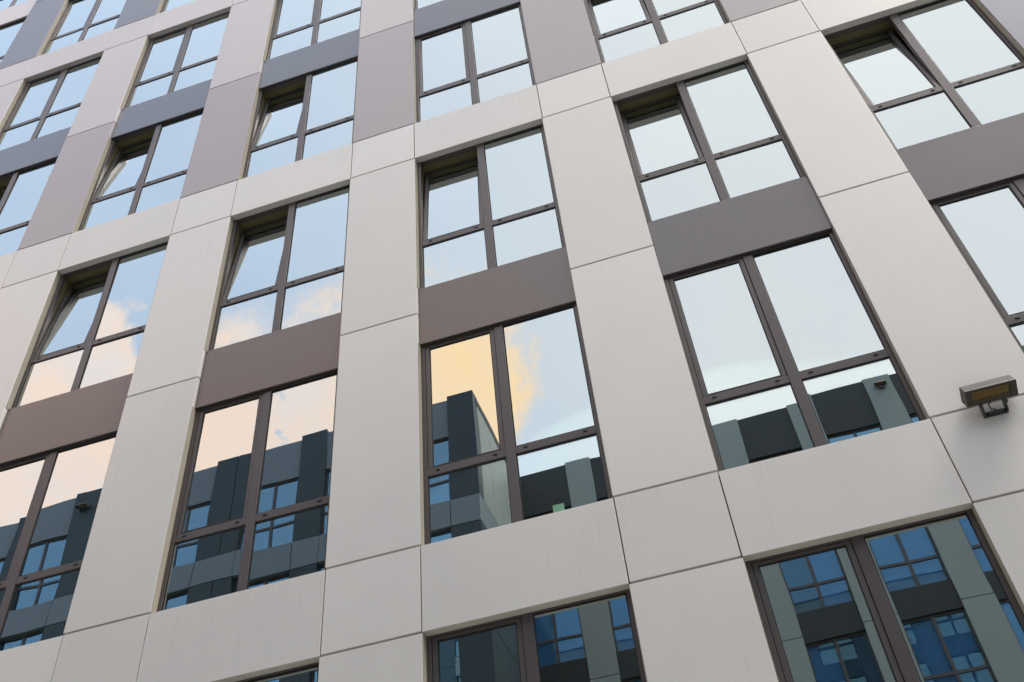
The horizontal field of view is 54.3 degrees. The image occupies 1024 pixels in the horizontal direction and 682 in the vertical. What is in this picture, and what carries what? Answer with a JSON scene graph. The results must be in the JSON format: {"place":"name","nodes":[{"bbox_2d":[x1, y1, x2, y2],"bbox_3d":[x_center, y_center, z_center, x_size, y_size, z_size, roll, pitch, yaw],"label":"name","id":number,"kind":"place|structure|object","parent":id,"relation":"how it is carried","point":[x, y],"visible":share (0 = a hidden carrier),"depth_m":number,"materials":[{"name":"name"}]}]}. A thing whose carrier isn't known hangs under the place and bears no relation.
{"place":"outdoors","nodes":[
{"label":"outdoors","id":0,"kind":"place"},
{"bbox_3d":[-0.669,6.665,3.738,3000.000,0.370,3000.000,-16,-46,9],"label":"ground","id":1,"kind":"structure","parent":0,"visible":0},
{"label":"lawn","id":2,"kind":"structure","parent":1,"relation":"on","visible":0},
{"bbox_2d":[0,0,1023,681],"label":"apartment building","id":3,"kind":"structure","parent":2,"relation":"on","point":[502,340],"depth_m":10.04,"materials":[{"name":"stone"}]},
{"bbox_2d":[0,17,26,62],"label":"window","id":4,"kind":"structure","parent":3,"relation":"in","point":[8,32],"depth_m":21.06,"materials":[{"name":"glass"}]},
{"bbox_2d":[0,0,27,10],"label":"window","id":5,"kind":"structure","parent":3,"relation":"in","point":[4,4],"depth_m":22.40,"materials":[{"name":"glass"}]},
{"bbox_2d":[0,158,56,255],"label":"window","id":6,"kind":"structure","parent":3,"relation":"in","point":[21,191],"depth_m":15.62,"materials":[{"name":"glass"}]},
{"bbox_2d":[0,56,101,149],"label":"window","id":7,"kind":"structure","parent":3,"relation":"in","point":[50,103],"depth_m":17.88,"materials":[{"name":"glass"}]},
{"bbox_2d":[0,427,118,650],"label":"window","id":8,"kind":"structure","parent":3,"relation":"in","point":[49,500],"depth_m":10.27,"materials":[{"name":"glass"}]},
{"bbox_2d":[36,0,125,56],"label":"window","id":9,"kind":"structure","parent":3,"relation":"in","point":[80,20],"depth_m":20.15,"materials":[{"name":"glass"}]},
{"bbox_2d":[6,237,169,408],"bbox_3d":[-5.225,-0.195,12.726,1.705,2.551,0.394,-16,-46,9],"label":"window","id":10,"kind":"structure","parent":3,"relation":"in","point":[92,330],"depth_m":12.60,"materials":[{"name":"glass"}]},
{"bbox_2d":[72,109,203,232],"bbox_3d":[-5.487,-2.517,15.109,1.705,2.551,0.394,-16,-46,9],"label":"window","id":11,"kind":"structure","parent":3,"relation":"in","point":[146,168],"depth_m":15.06,"materials":[{"name":"glass"}]},
{"bbox_2d":[120,11,229,108],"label":"window","id":12,"kind":"structure","parent":3,"relation":"in","point":[187,56],"depth_m":17.43,"materials":[{"name":"glass"}]},
{"bbox_2d":[156,0,195,13],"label":"window","id":13,"kind":"structure","parent":3,"relation":"in","point":[168,4],"depth_m":19.31,"materials":[{"name":"glass"}]},
{"bbox_2d":[151,370,337,612],"bbox_3d":[-2.523,1.383,9.821,1.705,2.551,0.144,-16,-46,9],"label":"window","id":14,"kind":"structure","parent":3,"relation":"in","point":[252,510],"depth_m":9.74,"materials":[{"name":"glass"}]},
{"bbox_2d":[204,184,349,350],"bbox_3d":[-2.751,-0.887,12.323,1.705,2.551,0.394,-16,-46,9],"label":"window","id":15,"kind":"structure","parent":3,"relation":"in","point":[284,267],"depth_m":12.19,"materials":[{"name":"glass"}]},
{"bbox_2d":[235,657,319,681],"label":"window","id":16,"kind":"structure","parent":3,"relation":"in","point":[310,672],"depth_m":8.21,"materials":[{"name":"glass"}]},
{"bbox_2d":[238,57,357,179],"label":"window","id":17,"kind":"structure","parent":3,"relation":"in","point":[311,114],"depth_m":14.65,"materials":[{"name":"glass"}]},
{"bbox_2d":[263,0,361,60],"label":"window","id":18,"kind":"structure","parent":3,"relation":"in","point":[296,24],"depth_m":16.76,"materials":[{"name":"glass"}]},
{"bbox_2d":[412,0,442,9],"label":"window","id":19,"kind":"structure","parent":3,"relation":"in","point":[418,4],"depth_m":15.99,"materials":[{"name":"glass"}]},
{"bbox_2d":[413,2,537,122],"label":"window","id":20,"kind":"structure","parent":3,"relation":"in","point":[485,57],"depth_m":14.21,"materials":[{"name":"glass"}]},
{"bbox_2d":[415,120,565,289],"bbox_3d":[-0.278,-1.579,11.921,1.705,2.551,0.394,-16,-46,9],"label":"window","id":21,"kind":"structure","parent":3,"relation":"in","point":[489,204],"depth_m":11.78,"materials":[{"name":"glass"}]},
{"bbox_2d":[418,298,614,545],"bbox_3d":[-0.049,0.691,9.419,1.705,2.551,0.144,-16,-46,9],"label":"window","id":22,"kind":"structure","parent":3,"relation":"in","point":[508,416],"depth_m":9.33,"materials":[{"name":"glass"}]},
{"bbox_2d":[423,586,646,681],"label":"window","id":23,"kind":"structure","parent":3,"relation":"in","point":[514,648],"depth_m":7.78,"materials":[{"name":"glass"}]},
{"bbox_2d":[583,0,729,63],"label":"window","id":24,"kind":"structure","parent":3,"relation":"in","point":[623,28],"depth_m":13.43,"materials":[{"name":"glass"}]},
{"bbox_2d":[611,54,805,223],"bbox_3d":[2.196,-2.271,11.518,1.705,2.551,0.394,-16,-46,9],"label":"window","id":25,"kind":"structure","parent":3,"relation":"in","point":[714,136],"depth_m":11.37,"materials":[{"name":"glass"}]},
{"bbox_2d":[662,225,928,471],"bbox_3d":[2.461,0.083,9.102,1.705,2.551,0.394,-16,-46,9],"label":"window","id":26,"kind":"structure","parent":3,"relation":"in","point":[789,351],"depth_m":8.92,"materials":[{"name":"glass"}]},
{"bbox_2d":[743,504,1023,681],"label":"window","id":27,"kind":"structure","parent":3,"relation":"in","point":[960,538],"depth_m":7.29,"materials":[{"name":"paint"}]},
{"bbox_2d":[820,0,1023,149],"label":"window","id":28,"kind":"structure","parent":3,"relation":"in","point":[969,74],"depth_m":11.00,"materials":[{"name":"glass"}]},
{"bbox_2d":[926,176,1023,353],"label":"window","id":29,"kind":"structure","parent":3,"relation":"in","point":[985,224],"depth_m":9.13,"materials":[{"name":"glass"}]},
{"bbox_2d":[959,375,1018,418],"bbox_3d":[3.719,0.419,7.764,0.386,0.263,0.217,-16,-46,9],"label":"floodlight","id":30,"kind":"object","parent":3,"relation":"attached to","point":[1002,388],"visible":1,"depth_m":7.74,"materials":[{"name":"paint"}]}
]}

